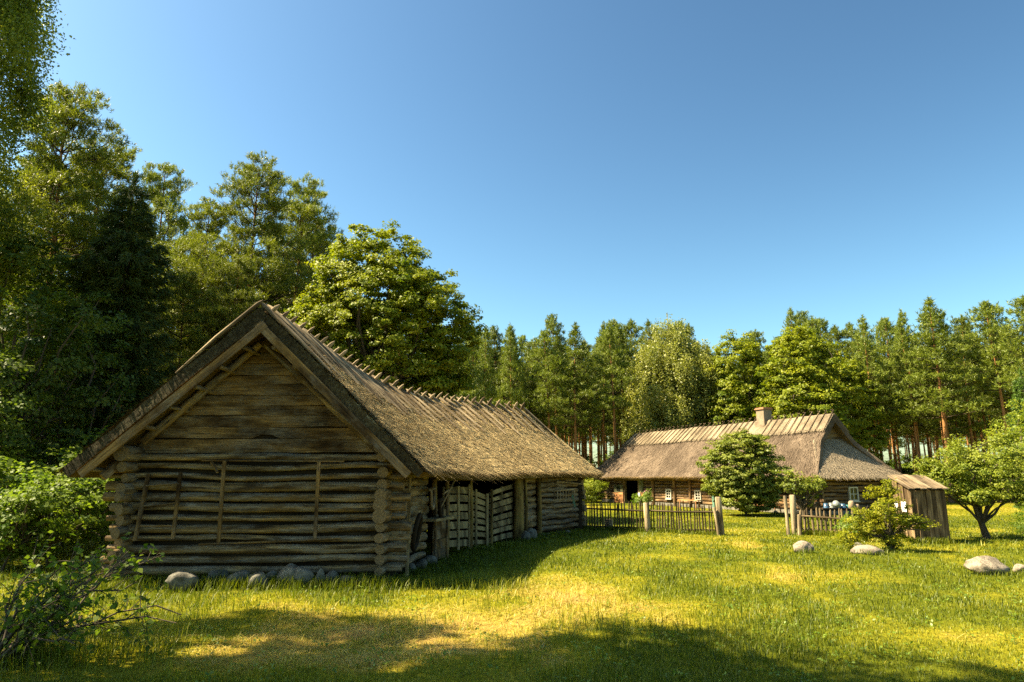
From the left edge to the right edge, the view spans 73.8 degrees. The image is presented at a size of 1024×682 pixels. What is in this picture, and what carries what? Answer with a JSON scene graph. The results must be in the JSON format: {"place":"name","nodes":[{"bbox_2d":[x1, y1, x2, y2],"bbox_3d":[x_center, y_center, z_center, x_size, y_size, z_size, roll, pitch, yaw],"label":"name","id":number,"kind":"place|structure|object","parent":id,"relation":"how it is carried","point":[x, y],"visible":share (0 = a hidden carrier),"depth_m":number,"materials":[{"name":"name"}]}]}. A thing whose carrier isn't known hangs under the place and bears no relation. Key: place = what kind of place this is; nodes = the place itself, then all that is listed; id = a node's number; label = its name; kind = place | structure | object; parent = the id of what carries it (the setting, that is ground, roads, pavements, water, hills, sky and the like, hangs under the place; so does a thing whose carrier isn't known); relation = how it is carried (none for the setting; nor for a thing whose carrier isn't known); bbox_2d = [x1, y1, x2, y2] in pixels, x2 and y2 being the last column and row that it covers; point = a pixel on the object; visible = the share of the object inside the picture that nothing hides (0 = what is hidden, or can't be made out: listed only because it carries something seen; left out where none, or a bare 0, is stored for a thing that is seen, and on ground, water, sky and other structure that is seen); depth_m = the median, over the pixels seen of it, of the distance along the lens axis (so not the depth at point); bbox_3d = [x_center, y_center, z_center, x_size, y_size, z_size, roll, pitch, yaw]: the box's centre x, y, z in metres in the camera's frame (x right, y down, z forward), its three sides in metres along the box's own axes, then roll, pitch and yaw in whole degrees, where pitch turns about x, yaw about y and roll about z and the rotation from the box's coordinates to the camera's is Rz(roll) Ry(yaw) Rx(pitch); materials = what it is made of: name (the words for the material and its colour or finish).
{"place":"outdoors","nodes":[
{"label":"outdoors","id":0,"kind":"place"},
{"bbox_2d":[0,483,1023,681],"bbox_3d":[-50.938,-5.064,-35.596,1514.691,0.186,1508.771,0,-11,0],"label":"ground","id":1,"kind":"structure","parent":0,"point":[427,550],"depth_m":9.84,"materials":[{"name":"green plant"}]},
{"bbox_2d":[0,456,50,526],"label":"hazel bush","id":2,"kind":"object","parent":1,"relation":"on","point":[8,475],"visible":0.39,"depth_m":16.86,"materials":[{"name":"green plant"}]},
{"bbox_2d":[0,344,59,486],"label":"linden tree","id":3,"kind":"object","parent":1,"relation":"on","point":[15,430],"visible":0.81,"depth_m":19.15,"materials":[{"name":"green plant"}]},
{"bbox_2d":[0,0,74,313],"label":"birch tree","id":4,"kind":"object","parent":1,"relation":"on","point":[21,25],"visible":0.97,"depth_m":26.02,"materials":[{"name":"green plant"}]},
{"bbox_2d":[0,473,82,571],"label":"hazel bush","id":5,"kind":"object","parent":1,"relation":"on","point":[8,541],"visible":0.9,"depth_m":14.94,"materials":[{"name":"green plant"}]},
{"bbox_2d":[0,154,88,347],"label":"pine tree","id":6,"kind":"object","parent":1,"relation":"on","point":[31,214],"visible":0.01,"depth_m":40.83,"materials":[{"name":"green plant"}]},
{"bbox_2d":[0,440,105,553],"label":"hazel bush","id":7,"kind":"object","parent":1,"relation":"on","point":[37,463],"visible":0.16,"depth_m":18.37,"materials":[{"name":"green plant"}]},
{"bbox_2d":[0,460,117,565],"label":"hazel bush","id":8,"kind":"object","parent":1,"relation":"on","point":[78,506],"visible":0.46,"depth_m":15.92,"materials":[{"name":"green plant"}]},
{"bbox_2d":[0,285,118,485],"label":"linden tree","id":9,"kind":"object","parent":1,"relation":"on","point":[55,362],"visible":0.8,"depth_m":21.38,"materials":[{"name":"green plant"}]},
{"bbox_2d":[0,225,126,460],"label":"linden tree","id":10,"kind":"object","parent":1,"relation":"on","point":[61,257],"visible":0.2,"depth_m":26.18,"materials":[{"name":"green plant"}]},
{"bbox_2d":[8,425,120,546],"bbox_3d":[-13.258,4.320,20.483,4.683,3.586,4.106,6,-13,-29],"label":"hazel bush","id":11,"kind":"object","parent":1,"relation":"on","point":[84,441],"visible":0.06,"depth_m":20.74,"materials":[{"name":"green plant"}]},
{"bbox_2d":[18,451,120,555],"bbox_3d":[-11.187,4.276,18.077,3.878,2.723,3.211,-7,-13,30],"label":"hazel bush","id":12,"kind":"object","parent":1,"relation":"on","point":[84,540],"visible":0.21,"depth_m":17.20,"materials":[{"name":"green plant"}]},
{"bbox_2d":[0,290,149,467],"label":"linden tree","id":13,"kind":"object","parent":1,"relation":"on","point":[77,401],"visible":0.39,"depth_m":22.89,"materials":[{"name":"green plant"}]},
{"bbox_2d":[0,78,158,370],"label":"pine tree","id":14,"kind":"object","parent":1,"relation":"on","point":[76,233],"visible":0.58,"depth_m":30.62,"materials":[{"name":"green plant"}]},
{"bbox_2d":[2,132,169,387],"bbox_3d":[-21.166,-1.106,33.040,7.994,19.142,8.212,4,-12,-18],"label":"pine tree","id":15,"kind":"object","parent":1,"relation":"on","point":[116,173],"visible":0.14,"depth_m":34.10,"materials":[{"name":"green plant"}]},
{"bbox_2d":[0,525,180,670],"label":"twiggy bush","id":16,"kind":"object","parent":1,"relation":"on","point":[39,627],"visible":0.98,"depth_m":7.71,"materials":[{"name":"green plant"}]},
{"bbox_2d":[7,169,182,536],"bbox_3d":[-15.156,0.149,26.442,8.452,14.823,7.685,5,-12,-22],"label":"spruce tree","id":17,"kind":"object","parent":1,"relation":"on","point":[123,249],"visible":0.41,"depth_m":26.21,"materials":[{"name":"green plant"}]},
{"bbox_2d":[66,402,123,534],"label":"linden tree","id":18,"kind":"object","parent":1,"relation":"on","point":[111,425],"visible":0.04,"depth_m":23.39,"materials":[{"name":"green plant"}]},
{"bbox_2d":[137,160,209,375],"bbox_3d":[-23.384,-0.781,43.885,8.336,22.754,8.423,3,-12,-16],"label":"pine tree","id":19,"kind":"object","parent":1,"relation":"on","point":[175,226],"visible":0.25,"depth_m":44.55,"materials":[{"name":"green plant"}]},
{"bbox_2d":[138,270,218,387],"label":"pine tree","id":20,"kind":"object","parent":1,"relation":"on","point":[191,294],"visible":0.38,"depth_m":34.55,"materials":[{"name":"green plant"}]},
{"bbox_2d":[165,571,198,591],"bbox_3d":[-6.030,4.412,12.490,0.611,0.400,0.402,0,-11,0],"label":"foundation stone","id":21,"kind":"object","parent":1,"relation":"on","point":[180,579],"visible":0.81,"depth_m":12.33,"materials":[{"name":"grey stone"}]},
{"bbox_2d":[146,196,243,382],"bbox_3d":[-18.240,0.351,39.831,7.711,18.944,7.792,5,-12,-24],"label":"pine tree","id":22,"kind":"object","parent":1,"relation":"on","point":[217,223],"visible":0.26,"depth_m":40.72,"materials":[{"name":"green plant"}]},
{"bbox_2d":[173,253,261,365],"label":"pine tree","id":23,"kind":"object","parent":1,"relation":"on","point":[219,312],"visible":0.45,"depth_m":33.73,"materials":[{"name":"green plant"}]},
{"bbox_2d":[171,150,320,366],"bbox_3d":[-15.081,-0.844,38.055,8.353,20.601,7.555,-7,-13,32],"label":"pine tree","id":24,"kind":"object","parent":1,"relation":"on","point":[270,232],"visible":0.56,"depth_m":38.52,"materials":[{"name":"green plant"}]},
{"bbox_2d":[248,571,267,587],"bbox_3d":[-4.660,4.431,12.560,0.366,0.348,0.366,0,-11,0],"label":"foundation stone","id":25,"kind":"object","parent":1,"relation":"on","point":[255,576],"visible":0.66,"depth_m":12.45,"materials":[{"name":"grey stone"}]},
{"bbox_2d":[276,563,296,583],"bbox_3d":[-4.187,4.418,12.763,0.448,0.494,0.374,0,-11,0],"label":"foundation stone","id":26,"kind":"object","parent":1,"relation":"on","point":[288,569],"visible":0.51,"depth_m":12.64,"materials":[{"name":"grey stone"}]},
{"bbox_2d":[249,171,345,347],"bbox_3d":[-13.654,-0.156,42.248,7.794,20.892,7.588,3,-12,-17],"label":"pine tree","id":27,"kind":"object","parent":1,"relation":"on","point":[308,209],"visible":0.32,"depth_m":42.62,"materials":[{"name":"green plant"}]},
{"bbox_2d":[293,566,313,585],"bbox_3d":[-3.924,4.427,12.746,0.381,0.421,0.340,7,-13,-32],"label":"foundation stone","id":28,"kind":"object","parent":1,"relation":"on","point":[300,572],"visible":0.68,"depth_m":12.64,"materials":[{"name":"grey stone"}]},
{"bbox_2d":[275,218,340,337],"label":"pine tree","id":29,"kind":"object","parent":1,"relation":"on","point":[308,257],"visible":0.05,"depth_m":45.17,"materials":[{"name":"green plant"}]},
{"bbox_2d":[55,300,605,583],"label":"log barn","id":30,"kind":"structure","parent":1,"relation":"on","point":[268,382],"depth_m":13.69,"materials":[{"name":"brown wood"}]},
{"bbox_2d":[133,472,182,540],"bbox_3d":[-6.877,3.211,13.273,0.791,1.298,0.140,0,-11,0],"label":"leaning ladder","id":31,"kind":"object","parent":30,"relation":"attached to","point":[143,505],"visible":1,"depth_m":13.26,"materials":[{"name":"brown wood"}]},
{"bbox_2d":[199,459,343,544],"bbox_3d":[-4.727,3.136,13.306,2.828,1.645,0.166,0,-11,0],"label":"wall rack","id":32,"kind":"object","parent":30,"relation":"attached to","point":[221,500],"depth_m":13.31,"materials":[{"name":"brown wood"}]},
{"bbox_2d":[411,512,422,551],"bbox_3d":[-2.044,4.106,14.666,0.219,0.819,0.820,0,-11,0],"label":"wheel rim","id":33,"kind":"object","parent":30,"relation":"attached to","point":[416,532],"visible":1,"depth_m":14.46,"materials":[{"name":"brown wood"}]},
{"bbox_2d":[283,219,488,403],"bbox_3d":[-6.498,1.070,34.340,10.714,15.407,8.465,0,-11,0],"label":"maple tree","id":34,"kind":"object","parent":1,"relation":"on","point":[423,306],"visible":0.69,"depth_m":33.17,"materials":[{"name":"green plant"}]},
{"bbox_2d":[405,477,411,575],"bbox_3d":[-2.128,3.796,14.006,0.080,1.952,0.130,0,-11,0],"label":"leaning plank","id":35,"kind":"object","parent":1,"relation":"on","point":[408,520],"visible":0.71,"depth_m":14.02,"materials":[{"name":"brown wood"}]},
{"bbox_2d":[456,324,494,405],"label":"pine tree","id":36,"kind":"object","parent":1,"relation":"on","point":[472,359],"visible":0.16,"depth_m":66.64,"materials":[{"name":"green plant"}]},
{"bbox_2d":[469,325,504,406],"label":"pine tree","id":37,"kind":"object","parent":1,"relation":"on","point":[486,388],"visible":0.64,"depth_m":58.41,"materials":[{"name":"green plant"}]},
{"bbox_2d":[477,325,518,401],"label":"pine tree","id":38,"kind":"object","parent":1,"relation":"on","point":[495,337],"visible":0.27,"depth_m":67.86,"materials":[{"name":"green plant"}]},
{"bbox_2d":[491,331,529,409],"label":"pine tree","id":39,"kind":"object","parent":1,"relation":"on","point":[499,380],"visible":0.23,"depth_m":65.35,"materials":[{"name":"green plant"}]},
{"bbox_2d":[516,334,533,410],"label":"pine tree","id":40,"kind":"object","parent":1,"relation":"on","point":[521,338],"visible":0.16,"depth_m":77.43,"materials":[{"name":"green plant"}]},
{"bbox_2d":[518,339,547,413],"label":"pine tree","id":41,"kind":"object","parent":1,"relation":"on","point":[529,345],"visible":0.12,"depth_m":71.99,"materials":[{"name":"green plant"}]},
{"bbox_2d":[521,341,560,430],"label":"pine tree","id":42,"kind":"object","parent":1,"relation":"on","point":[536,414],"visible":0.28,"depth_m":67.33,"materials":[{"name":"green plant"}]},
{"bbox_2d":[527,329,573,428],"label":"pine tree","id":43,"kind":"object","parent":1,"relation":"on","point":[537,371],"visible":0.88,"depth_m":60.21,"materials":[{"name":"green plant"}]},
{"bbox_2d":[524,312,586,437],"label":"pine tree","id":44,"kind":"object","parent":1,"relation":"on","point":[551,324],"visible":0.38,"depth_m":64.66,"materials":[{"name":"green plant"}]},
{"bbox_2d":[550,352,595,448],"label":"pine tree","id":45,"kind":"object","parent":1,"relation":"on","point":[571,430],"visible":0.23,"depth_m":64.37,"materials":[{"name":"green plant"}]},
{"bbox_2d":[535,322,614,457],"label":"pine tree","id":46,"kind":"object","parent":1,"relation":"on","point":[566,367],"visible":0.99,"depth_m":59.47,"materials":[{"name":"green plant"}]},
{"bbox_2d":[572,338,608,464],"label":"pine tree","id":47,"kind":"object","parent":1,"relation":"on","point":[588,349],"visible":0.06,"depth_m":68.16,"materials":[{"name":"green plant"}]},
{"bbox_2d":[582,483,600,502],"bbox_3d":[5.529,11.315,50.810,2.198,1.753,2.099,5,-12,-24],"label":"garden bush","id":48,"kind":"object","parent":1,"relation":"on","point":[589,490],"visible":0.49,"depth_m":50.55,"materials":[{"name":"green plant"}]},
{"bbox_2d":[584,478,611,501],"bbox_3d":[6.533,12.064,55.662,3.149,2.192,3.297,0,-11,0],"label":"garden bush","id":49,"kind":"object","parent":1,"relation":"on","point":[598,483],"visible":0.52,"depth_m":55.34,"materials":[{"name":"green plant"}]},
{"bbox_2d":[576,330,622,462],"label":"pine tree","id":50,"kind":"object","parent":1,"relation":"on","point":[591,356],"visible":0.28,"depth_m":65.27,"materials":[{"name":"green plant"}]},
{"bbox_2d":[589,325,637,452],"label":"pine tree","id":51,"kind":"object","parent":1,"relation":"on","point":[608,335],"visible":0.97,"depth_m":60.27,"materials":[{"name":"green plant"}]},
{"bbox_2d":[596,320,632,446],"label":"pine tree","id":52,"kind":"object","parent":1,"relation":"on","point":[608,415],"visible":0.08,"depth_m":75.50,"materials":[{"name":"green plant"}]},
{"bbox_2d":[600,324,639,441],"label":"pine tree","id":53,"kind":"object","parent":1,"relation":"on","point":[621,334],"visible":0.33,"depth_m":65.65,"materials":[{"name":"green plant"}]},
{"bbox_2d":[601,319,643,423],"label":"pine tree","id":54,"kind":"object","parent":1,"relation":"on","point":[629,326],"visible":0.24,"depth_m":70.62,"materials":[{"name":"green plant"}]},
{"bbox_2d":[631,488,653,503],"bbox_3d":[9.606,11.561,50.444,1.054,1.396,2.802,5,-12,-23],"label":"flower clump","id":55,"kind":"object","parent":1,"relation":"on","point":[645,498],"visible":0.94,"depth_m":49.83,"materials":[{"name":"green plant"}]},
{"bbox_2d":[619,318,675,424],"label":"pine tree","id":56,"kind":"object","parent":1,"relation":"on","point":[647,328],"visible":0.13,"depth_m":64.91,"materials":[{"name":"green plant"}]},
{"bbox_2d":[583,497,724,535],"bbox_3d":[5.175,6.573,25.762,5.585,1.426,0.517,-7,-13,31],"label":"picket fence","id":57,"kind":"object","parent":1,"relation":"on","point":[718,518],"visible":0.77,"depth_m":25.64,"materials":[{"name":"brown wood"}]},
{"bbox_2d":[609,313,727,442],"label":"birch tree","id":58,"kind":"object","parent":1,"relation":"on","point":[681,376],"visible":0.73,"depth_m":61.54,"materials":[{"name":"green plant"}]},
{"bbox_2d":[700,329,777,425],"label":"maple tree","id":59,"kind":"object","parent":1,"relation":"on","point":[741,394],"visible":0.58,"depth_m":60.10,"materials":[{"name":"green plant"}]},
{"bbox_2d":[587,407,901,514],"bbox_3d":[14.387,8.588,49.106,7.277,6.660,25.411,5,-12,-24],"label":"farmhouse","id":60,"kind":"object","parent":1,"relation":"on","point":[662,465],"visible":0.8,"depth_m":44.70,"materials":[{"name":"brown wood"}]},
{"bbox_2d":[847,487,860,501],"bbox_3d":[19.217,8.630,38.383,0.787,0.831,0.172,5,-12,-23],"label":"window","id":61,"kind":"structure","parent":60,"relation":"in","point":[853,494],"depth_m":38.38,"materials":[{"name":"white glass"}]},
{"bbox_2d":[695,427,793,514],"bbox_3d":[12.633,7.115,37.384,4.839,4.724,4.536,0,-11,0],"label":"lilac bush","id":62,"kind":"object","parent":1,"relation":"on","point":[759,458],"visible":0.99,"depth_m":36.34,"materials":[{"name":"green plant"}]},
{"bbox_2d":[747,329,778,395],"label":"pine tree","id":63,"kind":"object","parent":1,"relation":"on","point":[756,334],"visible":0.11,"depth_m":75.15,"materials":[{"name":"green plant"}]},
{"bbox_2d":[577,449,963,486],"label":"undergrowth","id":64,"kind":"object","parent":1,"relation":"on","point":[904,466],"visible":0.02,"depth_m":91.48,"materials":[{"name":"green plant"}]},
{"bbox_2d":[544,379,1003,465],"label":"forest","id":65,"kind":"object","parent":1,"relation":"on","point":[890,451],"visible":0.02,"depth_m":111.46,"materials":[{"name":"green plant"}]},
{"bbox_2d":[767,307,814,411],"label":"pine tree","id":66,"kind":"object","parent":1,"relation":"on","point":[789,316],"visible":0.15,"depth_m":66.49,"materials":[{"name":"green plant"}]},
{"bbox_2d":[772,467,828,523],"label":"fruit tree","id":67,"kind":"object","parent":1,"relation":"on","point":[809,483],"visible":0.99,"depth_m":29.14,"materials":[{"name":"green plant"}]},
{"bbox_2d":[793,541,813,551],"bbox_3d":[7.910,5.657,18.512,0.564,0.458,0.511,0,-11,0],"label":"boulder","id":68,"kind":"object","parent":1,"relation":"on","point":[799,545],"visible":0.58,"depth_m":18.37,"materials":[{"name":"stone"}]},
{"bbox_2d":[751,324,872,433],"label":"maple tree","id":69,"kind":"object","parent":1,"relation":"on","point":[800,377],"visible":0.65,"depth_m":54.71,"materials":[{"name":"green plant"}]},
{"bbox_2d":[799,316,828,391],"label":"pine tree","id":70,"kind":"object","parent":1,"relation":"on","point":[813,323],"visible":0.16,"depth_m":67.83,"materials":[{"name":"green plant"}]},
{"bbox_2d":[783,495,888,536],"bbox_3d":[11.577,6.166,23.892,3.777,1.482,1.081,-5,-12,22],"label":"picket fence","id":71,"kind":"object","parent":1,"relation":"on","point":[796,520],"visible":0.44,"depth_m":24.27,"materials":[{"name":"brown wood"}]},
{"bbox_2d":[821,325,872,400],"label":"pine tree","id":72,"kind":"object","parent":1,"relation":"on","point":[837,335],"visible":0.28,"depth_m":64.41,"materials":[{"name":"green plant"}]},
{"bbox_2d":[812,358,895,465],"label":"maple tree","id":73,"kind":"object","parent":1,"relation":"on","point":[865,438],"visible":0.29,"depth_m":58.19,"materials":[{"name":"green plant"}]},
{"bbox_2d":[841,321,879,428],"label":"pine tree","id":74,"kind":"object","parent":1,"relation":"on","point":[850,329],"visible":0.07,"depth_m":71.15,"materials":[{"name":"green plant"}]},
{"bbox_2d":[850,545,884,554],"bbox_3d":[9.467,5.610,18.156,0.875,0.360,0.640,0,-11,0],"label":"boulder","id":75,"kind":"object","parent":1,"relation":"on","point":[865,548],"visible":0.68,"depth_m":17.98,"materials":[{"name":"stone"}]},
{"bbox_2d":[847,334,898,450],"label":"pine tree","id":76,"kind":"object","parent":1,"relation":"on","point":[880,422],"visible":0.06,"depth_m":66.75,"materials":[{"name":"green plant"}]},
{"bbox_2d":[856,345,894,483],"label":"pine tree","id":77,"kind":"object","parent":1,"relation":"on","point":[887,405],"visible":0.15,"depth_m":61.30,"materials":[{"name":"green plant"}]},
{"bbox_2d":[846,314,906,457],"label":"pine tree","id":78,"kind":"object","parent":1,"relation":"on","point":[877,375],"visible":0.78,"depth_m":59.95,"materials":[{"name":"green plant"}]},
{"bbox_2d":[868,317,901,473],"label":"pine tree","id":79,"kind":"object","parent":1,"relation":"on","point":[885,324],"visible":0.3,"depth_m":67.04,"materials":[{"name":"green plant"}]},
{"bbox_2d":[832,478,941,550],"bbox_3d":[10.242,4.787,18.943,2.704,2.075,1.422,0,-11,0],"label":"bush","id":80,"kind":"object","parent":1,"relation":"on","point":[892,537],"visible":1,"depth_m":18.79,"materials":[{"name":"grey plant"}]},
{"bbox_2d":[875,316,909,471],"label":"pine tree","id":81,"kind":"object","parent":1,"relation":"on","point":[894,451],"visible":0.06,"depth_m":71.73,"materials":[{"name":"green plant"}]},
{"bbox_2d":[878,308,939,473],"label":"pine tree","id":82,"kind":"object","parent":1,"relation":"on","point":[902,317],"visible":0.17,"depth_m":62.19,"materials":[{"name":"green plant"}]},
{"bbox_2d":[886,349,940,455],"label":"pine tree","id":83,"kind":"object","parent":1,"relation":"on","point":[905,429],"visible":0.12,"depth_m":64.43,"materials":[{"name":"green plant"}]},
{"bbox_2d":[886,320,947,474],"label":"pine tree","id":84,"kind":"object","parent":1,"relation":"on","point":[902,338],"visible":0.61,"depth_m":60.65,"materials":[{"name":"green plant"}]},
{"bbox_2d":[887,474,949,540],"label":"outhouse","id":85,"kind":"structure","parent":1,"relation":"on","point":[924,496],"depth_m":21.61,"materials":[{"name":"brown wood"}]},
{"bbox_2d":[898,332,955,477],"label":"pine tree","id":86,"kind":"object","parent":1,"relation":"on","point":[928,446],"visible":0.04,"depth_m":70.94,"materials":[{"name":"green plant"}]},
{"bbox_2d":[913,311,962,444],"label":"pine tree","id":87,"kind":"object","parent":1,"relation":"on","point":[933,315],"visible":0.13,"depth_m":66.14,"materials":[{"name":"green plant"}]},
{"bbox_2d":[887,296,1002,502],"bbox_3d":[35.907,4.507,56.804,8.386,17.449,7.725,-1,-11,3],"label":"pine tree","id":88,"kind":"object","parent":1,"relation":"on","point":[930,341],"visible":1,"depth_m":57.01,"materials":[{"name":"green plant"}]},
{"bbox_2d":[919,345,975,499],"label":"pine tree","id":89,"kind":"object","parent":1,"relation":"on","point":[963,428],"visible":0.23,"depth_m":61.23,"materials":[{"name":"green plant"}]},
{"bbox_2d":[907,427,1023,538],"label":"apple tree","id":90,"kind":"object","parent":1,"relation":"on","point":[974,492],"visible":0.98,"depth_m":22.98,"materials":[{"name":"green plant"}]},
{"bbox_2d":[938,314,996,451],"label":"pine tree","id":91,"kind":"object","parent":1,"relation":"on","point":[961,320],"visible":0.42,"depth_m":61.47,"materials":[{"name":"green plant"}]},
{"bbox_2d":[958,348,1009,500],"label":"pine tree","id":92,"kind":"object","parent":1,"relation":"on","point":[984,424],"visible":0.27,"depth_m":60.99,"materials":[{"name":"green plant"}]},
{"bbox_2d":[946,299,1023,502],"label":"pine tree","id":93,"kind":"object","parent":1,"relation":"on","point":[984,309],"visible":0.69,"depth_m":56.88,"materials":[{"name":"green plant"}]},
{"bbox_2d":[964,555,1009,574],"bbox_3d":[10.235,4.870,14.673,0.850,0.487,0.609,0,-11,0],"label":"boulder","id":94,"kind":"object","parent":1,"relation":"on","point":[989,564],"visible":0.82,"depth_m":14.54,"materials":[{"name":"stone"}]},
{"bbox_2d":[981,314,1021,449],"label":"pine tree","id":95,"kind":"object","parent":1,"relation":"on","point":[1008,409],"visible":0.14,"depth_m":61.93,"materials":[{"name":"green plant"}]},
{"bbox_2d":[982,399,1023,504],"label":"apple tree","id":96,"kind":"object","parent":1,"relation":"on","point":[1020,417],"visible":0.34,"depth_m":26.60,"materials":[{"name":"green plant"}]},
{"bbox_2d":[990,294,1023,393],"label":"pine tree","id":97,"kind":"object","parent":1,"relation":"on","point":[1019,331],"visible":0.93,"depth_m":53.27,"materials":[{"name":"green plant"}]},
{"bbox_2d":[999,367,1023,507],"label":"conifer tree","id":98,"kind":"object","parent":1,"relation":"on","point":[1018,387],"visible":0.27,"depth_m":47.13,"materials":[{"name":"plant"}]},
{"bbox_2d":[1008,507,1023,534],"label":"hazel bush","id":99,"kind":"object","parent":1,"relation":"on","point":[1021,526],"visible":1,"depth_m":20.62,"materials":[{"name":"green plant"}]},
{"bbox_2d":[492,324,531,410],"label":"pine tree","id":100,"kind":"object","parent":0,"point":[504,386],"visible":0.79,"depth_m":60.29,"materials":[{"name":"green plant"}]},
{"bbox_2d":[0,0,1023,474],"label":"sky","id":101,"kind":"structure","parent":0,"point":[717,166],"materials":[{"name":"blue"}]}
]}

